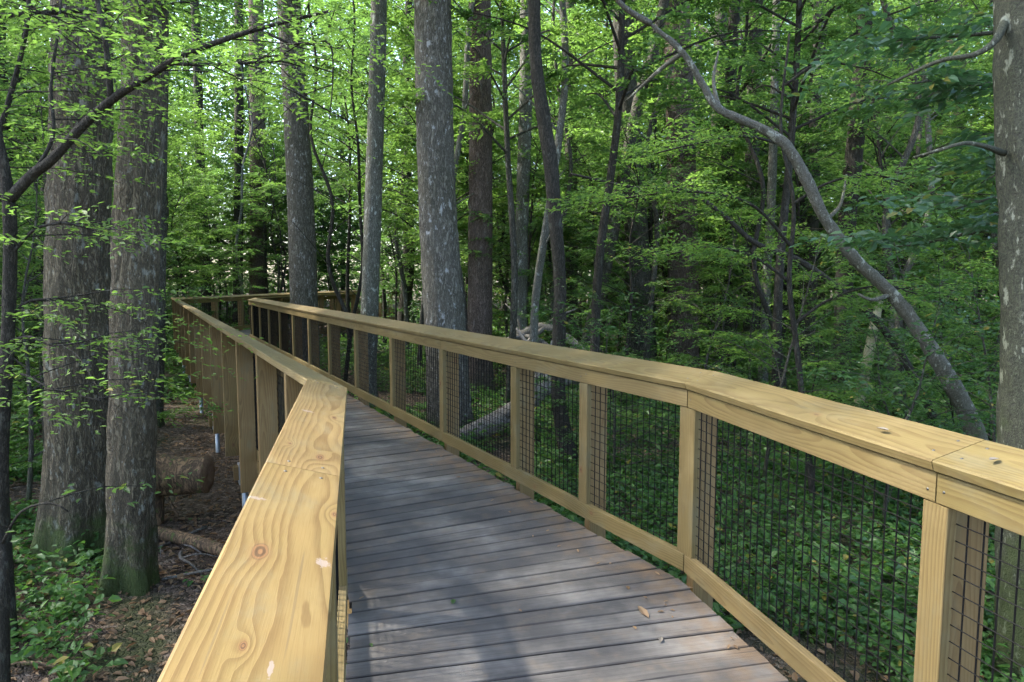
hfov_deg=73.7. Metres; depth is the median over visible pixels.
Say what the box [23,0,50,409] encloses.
tree
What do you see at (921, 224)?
sapling
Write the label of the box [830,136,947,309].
sapling
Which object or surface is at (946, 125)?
sapling
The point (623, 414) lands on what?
shrub
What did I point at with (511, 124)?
sapling
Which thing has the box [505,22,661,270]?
sapling
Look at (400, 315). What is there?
tree
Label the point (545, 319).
shrub
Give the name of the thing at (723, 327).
sapling
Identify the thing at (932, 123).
sapling
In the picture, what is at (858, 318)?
shrub
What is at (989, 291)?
sapling
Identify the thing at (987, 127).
sapling
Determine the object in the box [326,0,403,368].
tree
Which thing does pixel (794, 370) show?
shrub
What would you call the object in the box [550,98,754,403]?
sapling
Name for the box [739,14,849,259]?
tree
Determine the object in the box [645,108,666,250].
tree
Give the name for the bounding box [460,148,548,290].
sapling
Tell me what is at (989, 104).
sapling
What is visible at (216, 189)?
sapling
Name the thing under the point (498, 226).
tree
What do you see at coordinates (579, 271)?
tree
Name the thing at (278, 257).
sapling
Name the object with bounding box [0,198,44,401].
sapling
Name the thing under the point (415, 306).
shrub
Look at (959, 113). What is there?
tree
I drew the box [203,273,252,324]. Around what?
shrub
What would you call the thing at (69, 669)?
ground cover
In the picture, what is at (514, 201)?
sapling
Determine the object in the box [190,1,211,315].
tree
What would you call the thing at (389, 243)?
sapling
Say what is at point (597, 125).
sapling
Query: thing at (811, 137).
sapling
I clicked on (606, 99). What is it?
tree
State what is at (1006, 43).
tree
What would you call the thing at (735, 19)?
tree
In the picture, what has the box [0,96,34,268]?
sapling
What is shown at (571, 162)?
tree
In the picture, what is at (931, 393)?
shrub
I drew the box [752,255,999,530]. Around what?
shrub
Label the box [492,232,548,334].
sapling
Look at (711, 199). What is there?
sapling
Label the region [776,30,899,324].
sapling
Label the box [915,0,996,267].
sapling
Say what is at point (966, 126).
sapling
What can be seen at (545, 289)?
shrub
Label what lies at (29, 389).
sapling
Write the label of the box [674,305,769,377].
shrub
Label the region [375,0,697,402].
sapling
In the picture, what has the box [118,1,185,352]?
tree
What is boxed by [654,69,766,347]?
sapling
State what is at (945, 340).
sapling
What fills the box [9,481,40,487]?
stick
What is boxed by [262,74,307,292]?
tree
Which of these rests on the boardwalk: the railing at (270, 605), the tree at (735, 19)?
the railing at (270, 605)
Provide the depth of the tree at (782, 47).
39.61 m
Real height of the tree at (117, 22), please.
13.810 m
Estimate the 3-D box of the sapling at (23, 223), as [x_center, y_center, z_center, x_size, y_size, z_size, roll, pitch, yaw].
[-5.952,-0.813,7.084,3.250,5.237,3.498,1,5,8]
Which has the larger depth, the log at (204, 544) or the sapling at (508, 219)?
the sapling at (508, 219)
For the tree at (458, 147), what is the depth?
13.20 m
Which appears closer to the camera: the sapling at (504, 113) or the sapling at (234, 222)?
the sapling at (504, 113)
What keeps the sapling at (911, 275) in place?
on the ground at (141, 637)
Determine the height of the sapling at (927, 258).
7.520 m
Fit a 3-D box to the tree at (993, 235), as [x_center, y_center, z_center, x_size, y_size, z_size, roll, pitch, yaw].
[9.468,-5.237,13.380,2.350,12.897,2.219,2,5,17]
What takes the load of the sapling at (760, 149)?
on the ground at (141, 637)
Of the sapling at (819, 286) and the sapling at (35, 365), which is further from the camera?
the sapling at (819, 286)
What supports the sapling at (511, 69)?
on the ground at (141, 637)
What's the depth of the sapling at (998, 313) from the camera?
11.29 m
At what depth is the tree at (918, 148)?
15.92 m
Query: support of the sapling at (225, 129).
on the ground at (141, 637)
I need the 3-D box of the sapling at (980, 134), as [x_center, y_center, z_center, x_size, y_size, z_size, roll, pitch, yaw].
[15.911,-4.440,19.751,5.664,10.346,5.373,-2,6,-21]
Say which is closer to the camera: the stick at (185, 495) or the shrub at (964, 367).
the stick at (185, 495)
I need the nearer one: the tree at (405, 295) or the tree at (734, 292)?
the tree at (405, 295)
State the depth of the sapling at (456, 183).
22.36 m
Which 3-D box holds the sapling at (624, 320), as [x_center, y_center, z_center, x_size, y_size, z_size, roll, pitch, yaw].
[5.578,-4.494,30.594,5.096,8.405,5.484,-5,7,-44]
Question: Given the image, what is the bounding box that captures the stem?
[570,173,938,426]
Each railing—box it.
[157,290,360,681]
[248,290,1023,681]
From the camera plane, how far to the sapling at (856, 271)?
18.06 m
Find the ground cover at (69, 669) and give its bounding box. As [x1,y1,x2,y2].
[9,307,1023,681]
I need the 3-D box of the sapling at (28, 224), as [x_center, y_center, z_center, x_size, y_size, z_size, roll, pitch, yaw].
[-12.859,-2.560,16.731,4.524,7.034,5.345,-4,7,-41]
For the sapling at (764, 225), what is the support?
on the ground at (141, 637)
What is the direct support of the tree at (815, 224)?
on the ground at (141, 637)
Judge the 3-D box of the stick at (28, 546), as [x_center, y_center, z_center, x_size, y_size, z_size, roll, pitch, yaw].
[-3.977,1.789,5.526,0.289,0.110,1.058,-2,4,-21]
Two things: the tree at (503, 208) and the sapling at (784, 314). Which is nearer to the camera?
the sapling at (784, 314)
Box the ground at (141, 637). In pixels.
[9,285,998,681]
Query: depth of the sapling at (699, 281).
18.33 m
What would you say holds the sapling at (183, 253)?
on the ground at (141, 637)
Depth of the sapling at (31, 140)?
20.19 m
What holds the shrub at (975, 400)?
on the ground at (141, 637)
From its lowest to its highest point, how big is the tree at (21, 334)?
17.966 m
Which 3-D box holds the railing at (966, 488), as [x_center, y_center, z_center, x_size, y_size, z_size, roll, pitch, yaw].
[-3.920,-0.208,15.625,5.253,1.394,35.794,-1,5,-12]
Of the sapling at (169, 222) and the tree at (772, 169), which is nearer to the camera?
the tree at (772, 169)
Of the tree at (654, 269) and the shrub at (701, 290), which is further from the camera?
the shrub at (701, 290)
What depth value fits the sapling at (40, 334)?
8.37 m
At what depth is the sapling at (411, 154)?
16.35 m
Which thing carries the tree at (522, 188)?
on the ground at (141, 637)
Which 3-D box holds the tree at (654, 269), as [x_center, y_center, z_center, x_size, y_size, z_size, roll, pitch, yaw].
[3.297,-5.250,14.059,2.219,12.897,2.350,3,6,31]
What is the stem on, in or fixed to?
on the ground at (141, 637)
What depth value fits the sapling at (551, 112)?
21.22 m
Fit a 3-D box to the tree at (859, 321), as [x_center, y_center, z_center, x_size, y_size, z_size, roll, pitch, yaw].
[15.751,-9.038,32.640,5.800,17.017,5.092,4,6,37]
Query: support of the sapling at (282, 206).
on the ground at (141, 637)
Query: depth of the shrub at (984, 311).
29.52 m
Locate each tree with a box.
[0,10,47,378]
[0,224,24,370]
[5,0,49,171]
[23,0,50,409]
[25,0,114,567]
[95,0,167,596]
[113,0,167,194]
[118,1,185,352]
[156,2,168,427]
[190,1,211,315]
[215,24,267,324]
[232,0,243,324]
[233,82,282,292]
[242,0,361,312]
[247,0,266,322]
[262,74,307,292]
[277,0,319,363]
[281,66,367,309]
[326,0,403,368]
[331,65,405,261]
[356,0,386,406]
[382,30,415,355]
[387,0,463,320]
[402,2,463,257]
[414,0,472,437]
[414,0,493,330]
[454,1,517,335]
[460,0,550,302]
[467,0,496,396]
[492,50,511,331]
[495,0,530,324]
[505,0,595,417]
[515,0,531,339]
[523,1,591,333]
[528,0,577,468]
[532,13,579,340]
[551,40,613,341]
[553,103,586,316]
[565,1,579,348]
[581,0,669,348]
[605,4,638,331]
[608,0,705,344]
[613,0,655,361]
[615,0,988,440]
[624,0,703,359]
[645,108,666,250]
[664,0,700,368]
[693,0,715,329]
[693,0,801,389]
[693,3,785,345]
[712,0,792,364]
[727,1,809,313]
[733,62,744,325]
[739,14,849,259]
[742,0,762,351]
[757,0,779,383]
[762,0,879,319]
[768,0,828,370]
[786,27,809,337]
[803,0,824,371]
[804,0,889,328]
[831,0,872,403]
[849,0,982,293]
[862,0,976,416]
[872,0,943,321]
[877,0,953,345]
[886,0,958,387]
[887,0,1023,679]
[893,0,960,340]
[900,0,983,321]
[938,0,991,329]
[950,0,992,27]
[971,0,998,265]
[977,35,993,208]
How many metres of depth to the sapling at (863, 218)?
22.48 m
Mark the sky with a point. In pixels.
(49, 0)
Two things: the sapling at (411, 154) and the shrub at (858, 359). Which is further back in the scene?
the sapling at (411, 154)
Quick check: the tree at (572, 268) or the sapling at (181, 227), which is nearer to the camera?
the tree at (572, 268)
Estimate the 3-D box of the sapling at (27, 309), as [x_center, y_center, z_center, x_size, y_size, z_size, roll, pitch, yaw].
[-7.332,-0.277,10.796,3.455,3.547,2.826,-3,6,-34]
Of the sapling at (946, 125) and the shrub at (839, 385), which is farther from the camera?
the sapling at (946, 125)
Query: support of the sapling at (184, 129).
on the ground at (141, 637)
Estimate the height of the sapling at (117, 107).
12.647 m
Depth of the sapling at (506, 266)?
18.54 m
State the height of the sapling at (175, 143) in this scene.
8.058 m
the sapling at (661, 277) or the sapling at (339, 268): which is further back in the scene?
the sapling at (339, 268)
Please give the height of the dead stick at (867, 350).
2.233 m
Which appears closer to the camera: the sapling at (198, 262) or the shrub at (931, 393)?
the shrub at (931, 393)
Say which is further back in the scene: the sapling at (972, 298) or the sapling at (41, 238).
the sapling at (972, 298)
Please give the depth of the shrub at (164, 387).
12.92 m
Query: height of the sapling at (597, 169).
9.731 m
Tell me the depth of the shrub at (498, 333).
16.67 m
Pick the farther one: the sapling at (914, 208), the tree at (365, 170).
the sapling at (914, 208)
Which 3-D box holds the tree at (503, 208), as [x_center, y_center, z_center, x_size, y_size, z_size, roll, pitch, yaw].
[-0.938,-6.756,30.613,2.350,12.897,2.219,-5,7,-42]
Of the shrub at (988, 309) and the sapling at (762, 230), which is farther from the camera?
the shrub at (988, 309)
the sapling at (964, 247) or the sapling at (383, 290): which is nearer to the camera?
the sapling at (964, 247)
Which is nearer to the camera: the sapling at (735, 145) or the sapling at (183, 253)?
the sapling at (735, 145)
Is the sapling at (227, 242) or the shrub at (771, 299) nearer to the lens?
the shrub at (771, 299)
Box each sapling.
[0,0,46,269]
[0,0,167,379]
[0,0,453,638]
[0,31,113,360]
[0,32,49,310]
[0,45,161,445]
[0,86,47,281]
[0,91,45,388]
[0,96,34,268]
[0,131,223,517]
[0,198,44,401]
[0,222,166,389]
[0,241,38,383]
[0,265,27,345]
[0,472,204,681]
[1,68,172,275]
[6,27,49,209]
[6,27,49,240]
[7,31,47,247]
[11,75,48,220]
[111,92,218,284]
[112,60,218,258]
[112,134,195,266]
[113,20,234,328]
[114,101,195,238]
[166,126,249,296]
[166,137,253,296]
[166,155,264,295]
[166,168,272,314]
[166,174,211,296]
[167,115,282,319]
[167,147,224,296]
[167,152,232,304]
[180,37,335,311]
[185,171,283,320]
[208,118,288,263]
[209,141,287,313]
[212,158,341,302]
[227,116,346,269]
[228,122,330,289]
[246,146,328,271]
[251,0,497,200]
[272,116,388,290]
[274,0,415,354]
[274,193,360,290]
[277,0,415,342]
[312,0,545,267]
[315,184,360,302]
[328,140,402,312]
[331,81,515,276]
[333,0,533,373]
[335,141,421,319]
[339,100,464,288]
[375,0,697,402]
[382,8,577,273]
[386,84,515,261]
[406,55,636,306]
[412,91,507,249]
[414,102,534,272]
[414,103,507,302]
[414,205,467,279]
[428,0,860,352]
[455,87,584,337]
[460,73,536,250]
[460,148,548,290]
[463,0,612,283]
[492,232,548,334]
[494,34,612,232]
[494,107,560,265]
[495,109,596,294]
[495,146,587,274]
[502,102,672,310]
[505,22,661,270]
[514,102,624,346]
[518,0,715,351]
[524,33,999,508]
[528,0,773,358]
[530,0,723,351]
[530,56,664,298]
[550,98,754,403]
[552,49,624,251]
[562,3,746,243]
[578,96,719,341]
[587,151,665,330]
[600,228,704,348]
[611,189,713,344]
[633,187,818,379]
[640,0,987,386]
[645,0,922,354]
[652,203,829,379]
[653,135,765,356]
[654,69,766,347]
[655,201,905,482]
[659,100,778,333]
[659,119,824,366]
[666,228,814,370]
[680,31,938,370]
[696,33,829,327]
[707,64,859,245]
[707,136,826,310]
[716,149,818,293]
[735,75,846,327]
[736,0,912,348]
[761,135,867,355]
[762,133,841,300]
[771,39,998,314]
[774,0,995,408]
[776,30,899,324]
[782,79,895,268]
[784,3,998,259]
[787,242,887,357]
[800,178,999,417]
[805,130,902,339]
[806,1,993,321]
[821,57,991,354]
[822,62,912,326]
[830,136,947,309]
[831,0,992,277]
[849,211,999,426]
[853,115,993,296]
[853,187,997,378]
[869,66,993,347]
[875,206,999,441]
[879,139,971,302]
[884,11,995,371]
[893,133,967,317]
[907,131,999,303]
[911,54,991,309]
[912,208,999,397]
[913,50,993,324]
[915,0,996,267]
[929,151,998,336]
[938,127,998,284]
[942,178,999,341]
[951,96,993,266]
[969,154,999,319]
[970,92,995,239]
[981,286,999,321]
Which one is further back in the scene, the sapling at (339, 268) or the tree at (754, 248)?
the sapling at (339, 268)
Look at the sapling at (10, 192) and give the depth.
3.93 m
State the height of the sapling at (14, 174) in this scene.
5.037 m
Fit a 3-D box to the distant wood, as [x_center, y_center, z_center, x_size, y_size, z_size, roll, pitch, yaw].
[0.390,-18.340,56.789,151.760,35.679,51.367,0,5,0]
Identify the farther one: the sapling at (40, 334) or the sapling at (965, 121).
the sapling at (965, 121)
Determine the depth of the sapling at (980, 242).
19.38 m
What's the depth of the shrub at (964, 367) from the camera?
11.90 m
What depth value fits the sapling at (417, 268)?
33.20 m
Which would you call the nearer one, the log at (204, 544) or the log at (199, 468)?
the log at (204, 544)
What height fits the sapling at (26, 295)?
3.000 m
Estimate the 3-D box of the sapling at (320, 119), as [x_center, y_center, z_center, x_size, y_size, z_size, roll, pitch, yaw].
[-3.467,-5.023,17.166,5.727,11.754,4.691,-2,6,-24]
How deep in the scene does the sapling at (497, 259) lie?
14.35 m
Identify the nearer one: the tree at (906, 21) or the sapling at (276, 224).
the tree at (906, 21)
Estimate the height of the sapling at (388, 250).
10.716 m
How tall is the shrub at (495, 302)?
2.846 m
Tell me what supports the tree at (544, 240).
on the ground at (141, 637)
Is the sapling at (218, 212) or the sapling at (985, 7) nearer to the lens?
the sapling at (985, 7)
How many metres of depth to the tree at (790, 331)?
25.73 m
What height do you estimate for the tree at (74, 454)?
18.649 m
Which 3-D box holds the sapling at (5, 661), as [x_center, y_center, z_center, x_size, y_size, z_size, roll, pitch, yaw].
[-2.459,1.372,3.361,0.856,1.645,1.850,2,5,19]
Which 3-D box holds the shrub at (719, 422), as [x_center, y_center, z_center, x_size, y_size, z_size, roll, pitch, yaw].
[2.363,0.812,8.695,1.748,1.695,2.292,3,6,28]
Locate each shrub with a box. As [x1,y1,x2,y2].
[9,390,42,478]
[18,336,174,398]
[165,260,227,333]
[165,297,173,338]
[166,229,225,349]
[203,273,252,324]
[345,258,421,320]
[378,239,420,343]
[407,262,508,334]
[485,330,662,464]
[492,190,660,373]
[492,241,625,339]
[492,273,510,330]
[506,287,586,397]
[513,277,719,483]
[565,319,653,423]
[600,286,678,360]
[608,246,664,328]
[617,225,714,337]
[629,336,762,468]
[650,354,754,433]
[655,264,708,331]
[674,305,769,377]
[718,308,904,466]
[720,323,824,387]
[733,257,822,336]
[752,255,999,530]
[769,254,831,328]
[785,343,838,393]
[786,290,994,491]
[786,310,884,390]
[787,329,917,409]
[795,244,914,333]
[798,318,998,491]
[858,252,960,333]
[885,330,999,408]
[886,325,999,441]
[908,308,997,388]
[917,306,999,368]
[929,239,999,384]
[946,292,996,330]
[963,285,996,329]
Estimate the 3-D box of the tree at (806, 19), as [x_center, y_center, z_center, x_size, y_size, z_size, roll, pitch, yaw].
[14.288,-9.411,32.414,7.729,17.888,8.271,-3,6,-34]
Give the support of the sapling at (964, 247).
on the ground at (141, 637)
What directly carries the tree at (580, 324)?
on the ground at (141, 637)
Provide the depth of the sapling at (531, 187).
30.59 m
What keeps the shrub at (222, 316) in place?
on the ground at (141, 637)
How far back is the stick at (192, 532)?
6.40 m
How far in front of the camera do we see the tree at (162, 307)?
10.90 m
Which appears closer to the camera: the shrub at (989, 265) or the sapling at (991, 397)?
the sapling at (991, 397)
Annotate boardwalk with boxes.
[181,314,788,681]
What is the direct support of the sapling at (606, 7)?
on the ground at (141, 637)
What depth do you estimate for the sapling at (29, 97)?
21.87 m
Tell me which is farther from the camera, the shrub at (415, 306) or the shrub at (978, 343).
the shrub at (415, 306)
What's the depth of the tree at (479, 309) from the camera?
13.63 m
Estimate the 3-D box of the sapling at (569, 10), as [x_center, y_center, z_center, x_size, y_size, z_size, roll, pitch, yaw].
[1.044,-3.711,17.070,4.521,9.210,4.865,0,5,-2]
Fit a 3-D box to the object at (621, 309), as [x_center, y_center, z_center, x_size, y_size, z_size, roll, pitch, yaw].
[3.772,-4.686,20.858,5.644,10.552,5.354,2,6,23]
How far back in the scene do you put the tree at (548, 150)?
8.21 m
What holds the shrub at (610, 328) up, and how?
on the ground at (141, 637)
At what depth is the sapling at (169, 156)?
23.17 m
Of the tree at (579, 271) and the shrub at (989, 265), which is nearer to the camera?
the shrub at (989, 265)
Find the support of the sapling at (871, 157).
on the ground at (141, 637)
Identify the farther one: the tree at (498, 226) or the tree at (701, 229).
the tree at (701, 229)
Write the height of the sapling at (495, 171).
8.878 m
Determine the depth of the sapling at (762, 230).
21.22 m
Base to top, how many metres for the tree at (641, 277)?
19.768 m
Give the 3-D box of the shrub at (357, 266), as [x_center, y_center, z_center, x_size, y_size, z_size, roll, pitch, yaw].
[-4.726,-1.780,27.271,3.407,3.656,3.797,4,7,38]
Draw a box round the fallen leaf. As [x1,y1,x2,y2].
[638,606,648,617]
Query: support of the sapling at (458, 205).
on the ground at (141, 637)
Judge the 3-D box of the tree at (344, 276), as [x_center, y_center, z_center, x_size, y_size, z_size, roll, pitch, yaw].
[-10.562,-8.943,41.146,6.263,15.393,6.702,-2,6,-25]
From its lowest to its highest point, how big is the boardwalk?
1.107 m
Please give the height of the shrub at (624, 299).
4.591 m
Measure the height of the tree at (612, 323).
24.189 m
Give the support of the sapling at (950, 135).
on the ground at (141, 637)
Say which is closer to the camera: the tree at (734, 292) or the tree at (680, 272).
the tree at (680, 272)
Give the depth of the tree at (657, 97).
17.95 m
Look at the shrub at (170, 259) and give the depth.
19.75 m
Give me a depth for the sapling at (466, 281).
27.96 m
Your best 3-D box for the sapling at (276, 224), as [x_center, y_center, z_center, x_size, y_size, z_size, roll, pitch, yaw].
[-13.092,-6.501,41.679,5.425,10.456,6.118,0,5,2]
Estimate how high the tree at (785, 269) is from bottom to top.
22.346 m
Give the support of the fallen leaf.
on the boardwalk
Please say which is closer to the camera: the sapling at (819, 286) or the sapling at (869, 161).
the sapling at (819, 286)
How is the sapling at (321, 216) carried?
on the ground at (141, 637)
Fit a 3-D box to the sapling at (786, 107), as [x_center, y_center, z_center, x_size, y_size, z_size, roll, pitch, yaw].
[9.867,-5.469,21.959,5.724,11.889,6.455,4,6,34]
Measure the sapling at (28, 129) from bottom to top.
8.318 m
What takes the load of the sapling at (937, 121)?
on the ground at (141, 637)
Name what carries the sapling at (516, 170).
on the ground at (141, 637)
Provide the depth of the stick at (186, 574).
5.44 m
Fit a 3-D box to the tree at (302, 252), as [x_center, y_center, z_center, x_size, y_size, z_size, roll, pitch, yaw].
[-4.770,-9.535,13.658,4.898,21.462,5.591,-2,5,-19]
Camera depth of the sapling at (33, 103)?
25.67 m
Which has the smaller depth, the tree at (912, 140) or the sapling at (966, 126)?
the tree at (912, 140)
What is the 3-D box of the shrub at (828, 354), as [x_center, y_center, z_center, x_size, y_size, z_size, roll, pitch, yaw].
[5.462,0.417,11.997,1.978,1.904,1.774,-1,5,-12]
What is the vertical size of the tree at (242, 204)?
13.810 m
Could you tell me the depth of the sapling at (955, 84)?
4.80 m
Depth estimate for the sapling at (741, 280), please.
16.78 m
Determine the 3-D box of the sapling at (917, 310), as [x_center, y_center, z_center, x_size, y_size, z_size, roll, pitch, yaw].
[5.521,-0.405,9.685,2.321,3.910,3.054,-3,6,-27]
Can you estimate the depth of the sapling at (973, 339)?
12.33 m
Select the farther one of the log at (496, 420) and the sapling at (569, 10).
the sapling at (569, 10)
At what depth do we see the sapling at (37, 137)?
16.75 m
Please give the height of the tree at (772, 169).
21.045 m
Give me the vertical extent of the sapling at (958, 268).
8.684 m
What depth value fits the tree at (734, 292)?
34.78 m
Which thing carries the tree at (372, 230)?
on the ground at (141, 637)
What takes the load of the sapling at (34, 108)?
on the ground at (141, 637)
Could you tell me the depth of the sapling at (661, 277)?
17.85 m
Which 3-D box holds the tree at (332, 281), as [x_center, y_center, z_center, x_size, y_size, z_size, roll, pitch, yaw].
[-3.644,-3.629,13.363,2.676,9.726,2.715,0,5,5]
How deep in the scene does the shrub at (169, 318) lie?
25.01 m
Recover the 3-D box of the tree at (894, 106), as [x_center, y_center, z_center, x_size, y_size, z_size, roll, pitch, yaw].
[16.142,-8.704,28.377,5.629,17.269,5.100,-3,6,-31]
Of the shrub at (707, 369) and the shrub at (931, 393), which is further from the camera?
the shrub at (707, 369)
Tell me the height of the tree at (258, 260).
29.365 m
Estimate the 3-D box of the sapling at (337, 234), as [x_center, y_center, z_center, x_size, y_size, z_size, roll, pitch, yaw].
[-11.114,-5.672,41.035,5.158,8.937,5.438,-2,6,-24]
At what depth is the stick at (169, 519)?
6.79 m
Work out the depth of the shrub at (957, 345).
14.43 m
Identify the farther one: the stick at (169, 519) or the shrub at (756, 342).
the shrub at (756, 342)
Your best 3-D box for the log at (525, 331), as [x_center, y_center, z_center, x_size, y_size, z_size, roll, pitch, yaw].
[0.558,-0.108,12.402,2.063,1.137,0.541,1,5,8]
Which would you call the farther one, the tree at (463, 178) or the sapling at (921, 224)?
the sapling at (921, 224)
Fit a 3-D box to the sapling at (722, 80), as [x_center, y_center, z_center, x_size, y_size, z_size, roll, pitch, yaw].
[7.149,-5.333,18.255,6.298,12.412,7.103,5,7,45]
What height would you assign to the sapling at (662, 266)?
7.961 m
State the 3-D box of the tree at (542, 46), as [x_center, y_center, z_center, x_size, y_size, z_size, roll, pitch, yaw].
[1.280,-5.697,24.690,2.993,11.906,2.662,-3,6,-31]
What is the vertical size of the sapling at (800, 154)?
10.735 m
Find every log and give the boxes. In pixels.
[155,453,214,524]
[158,526,224,555]
[460,328,578,441]
[505,303,584,366]
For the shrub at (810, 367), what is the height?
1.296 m
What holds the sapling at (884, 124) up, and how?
on the ground at (141, 637)
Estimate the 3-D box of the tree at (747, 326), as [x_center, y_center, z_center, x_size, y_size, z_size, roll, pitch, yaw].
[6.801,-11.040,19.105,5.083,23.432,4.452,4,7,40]
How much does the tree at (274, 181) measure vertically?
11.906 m
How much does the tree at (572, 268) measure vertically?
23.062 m
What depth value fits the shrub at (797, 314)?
28.82 m
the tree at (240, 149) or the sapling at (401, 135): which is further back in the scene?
the tree at (240, 149)
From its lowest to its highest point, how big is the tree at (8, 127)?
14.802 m
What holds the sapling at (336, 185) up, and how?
on the ground at (141, 637)
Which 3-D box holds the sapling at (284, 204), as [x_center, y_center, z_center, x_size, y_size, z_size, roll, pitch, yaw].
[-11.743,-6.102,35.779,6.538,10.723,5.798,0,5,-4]
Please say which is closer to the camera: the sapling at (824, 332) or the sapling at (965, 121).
the sapling at (824, 332)
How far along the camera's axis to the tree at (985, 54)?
28.21 m
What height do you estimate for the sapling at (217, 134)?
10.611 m
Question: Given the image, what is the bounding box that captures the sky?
[19,0,992,284]
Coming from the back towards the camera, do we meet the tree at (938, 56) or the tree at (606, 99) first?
the tree at (938, 56)
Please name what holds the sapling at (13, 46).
on the ground at (141, 637)
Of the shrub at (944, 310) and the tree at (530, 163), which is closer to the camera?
the shrub at (944, 310)
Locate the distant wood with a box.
[5,0,998,323]
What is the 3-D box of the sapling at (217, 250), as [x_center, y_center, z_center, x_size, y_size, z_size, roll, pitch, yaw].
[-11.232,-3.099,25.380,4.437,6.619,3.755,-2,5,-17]
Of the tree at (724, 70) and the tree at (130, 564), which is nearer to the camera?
the tree at (130, 564)
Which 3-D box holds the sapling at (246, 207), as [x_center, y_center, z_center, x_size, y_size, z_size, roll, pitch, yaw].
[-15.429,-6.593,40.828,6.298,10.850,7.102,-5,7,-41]
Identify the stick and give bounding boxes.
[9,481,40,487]
[11,660,76,681]
[13,544,35,560]
[158,525,207,556]
[162,568,212,580]
[164,510,234,520]
[172,494,190,501]
[178,550,218,574]
[182,540,215,555]
[853,296,882,408]
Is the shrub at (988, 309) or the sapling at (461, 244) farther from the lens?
the shrub at (988, 309)
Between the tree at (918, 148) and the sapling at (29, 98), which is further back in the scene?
the sapling at (29, 98)
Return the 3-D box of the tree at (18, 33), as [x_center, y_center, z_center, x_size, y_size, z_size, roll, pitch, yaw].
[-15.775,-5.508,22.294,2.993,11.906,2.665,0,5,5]
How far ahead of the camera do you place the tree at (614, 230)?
14.66 m
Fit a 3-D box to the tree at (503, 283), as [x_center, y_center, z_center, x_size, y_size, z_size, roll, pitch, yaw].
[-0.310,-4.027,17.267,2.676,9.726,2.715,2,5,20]
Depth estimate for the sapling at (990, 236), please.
13.51 m
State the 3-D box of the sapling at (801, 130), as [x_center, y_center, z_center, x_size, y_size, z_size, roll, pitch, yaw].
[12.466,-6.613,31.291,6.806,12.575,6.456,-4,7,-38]
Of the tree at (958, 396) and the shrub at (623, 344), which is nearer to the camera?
the tree at (958, 396)
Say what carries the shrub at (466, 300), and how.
on the ground at (141, 637)
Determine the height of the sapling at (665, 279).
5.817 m
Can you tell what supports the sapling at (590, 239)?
on the ground at (141, 637)
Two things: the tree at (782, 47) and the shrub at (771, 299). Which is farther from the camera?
the tree at (782, 47)
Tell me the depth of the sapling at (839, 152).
27.48 m
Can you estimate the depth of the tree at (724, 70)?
21.82 m
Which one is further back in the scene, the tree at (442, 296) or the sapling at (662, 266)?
the sapling at (662, 266)
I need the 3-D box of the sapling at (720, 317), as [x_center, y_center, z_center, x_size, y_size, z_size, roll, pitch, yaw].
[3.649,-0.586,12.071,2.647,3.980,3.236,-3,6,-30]
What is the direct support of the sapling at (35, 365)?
on the ground at (141, 637)
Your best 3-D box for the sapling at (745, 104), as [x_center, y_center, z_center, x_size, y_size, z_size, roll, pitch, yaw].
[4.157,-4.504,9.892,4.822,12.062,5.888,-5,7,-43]
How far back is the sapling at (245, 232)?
36.62 m
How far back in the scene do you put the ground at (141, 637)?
5.61 m
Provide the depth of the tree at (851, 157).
12.20 m
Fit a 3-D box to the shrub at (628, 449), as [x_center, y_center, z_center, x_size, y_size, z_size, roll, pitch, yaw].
[1.035,0.725,9.018,1.857,1.801,2.436,-4,7,-40]
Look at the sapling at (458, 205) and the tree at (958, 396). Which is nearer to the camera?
the tree at (958, 396)
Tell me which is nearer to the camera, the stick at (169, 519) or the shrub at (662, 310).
the stick at (169, 519)
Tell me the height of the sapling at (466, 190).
8.787 m
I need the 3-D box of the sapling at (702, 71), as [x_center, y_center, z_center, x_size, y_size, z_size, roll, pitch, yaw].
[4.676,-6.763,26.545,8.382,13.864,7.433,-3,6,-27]
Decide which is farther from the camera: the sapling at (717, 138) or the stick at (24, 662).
the sapling at (717, 138)
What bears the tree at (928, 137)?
on the ground at (141, 637)
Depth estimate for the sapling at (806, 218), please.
24.97 m
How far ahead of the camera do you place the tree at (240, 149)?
33.14 m
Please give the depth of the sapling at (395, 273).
21.79 m
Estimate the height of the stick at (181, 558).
0.114 m
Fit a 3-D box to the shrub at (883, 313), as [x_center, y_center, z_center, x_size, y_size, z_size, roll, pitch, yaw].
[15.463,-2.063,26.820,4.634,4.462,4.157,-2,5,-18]
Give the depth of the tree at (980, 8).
32.46 m

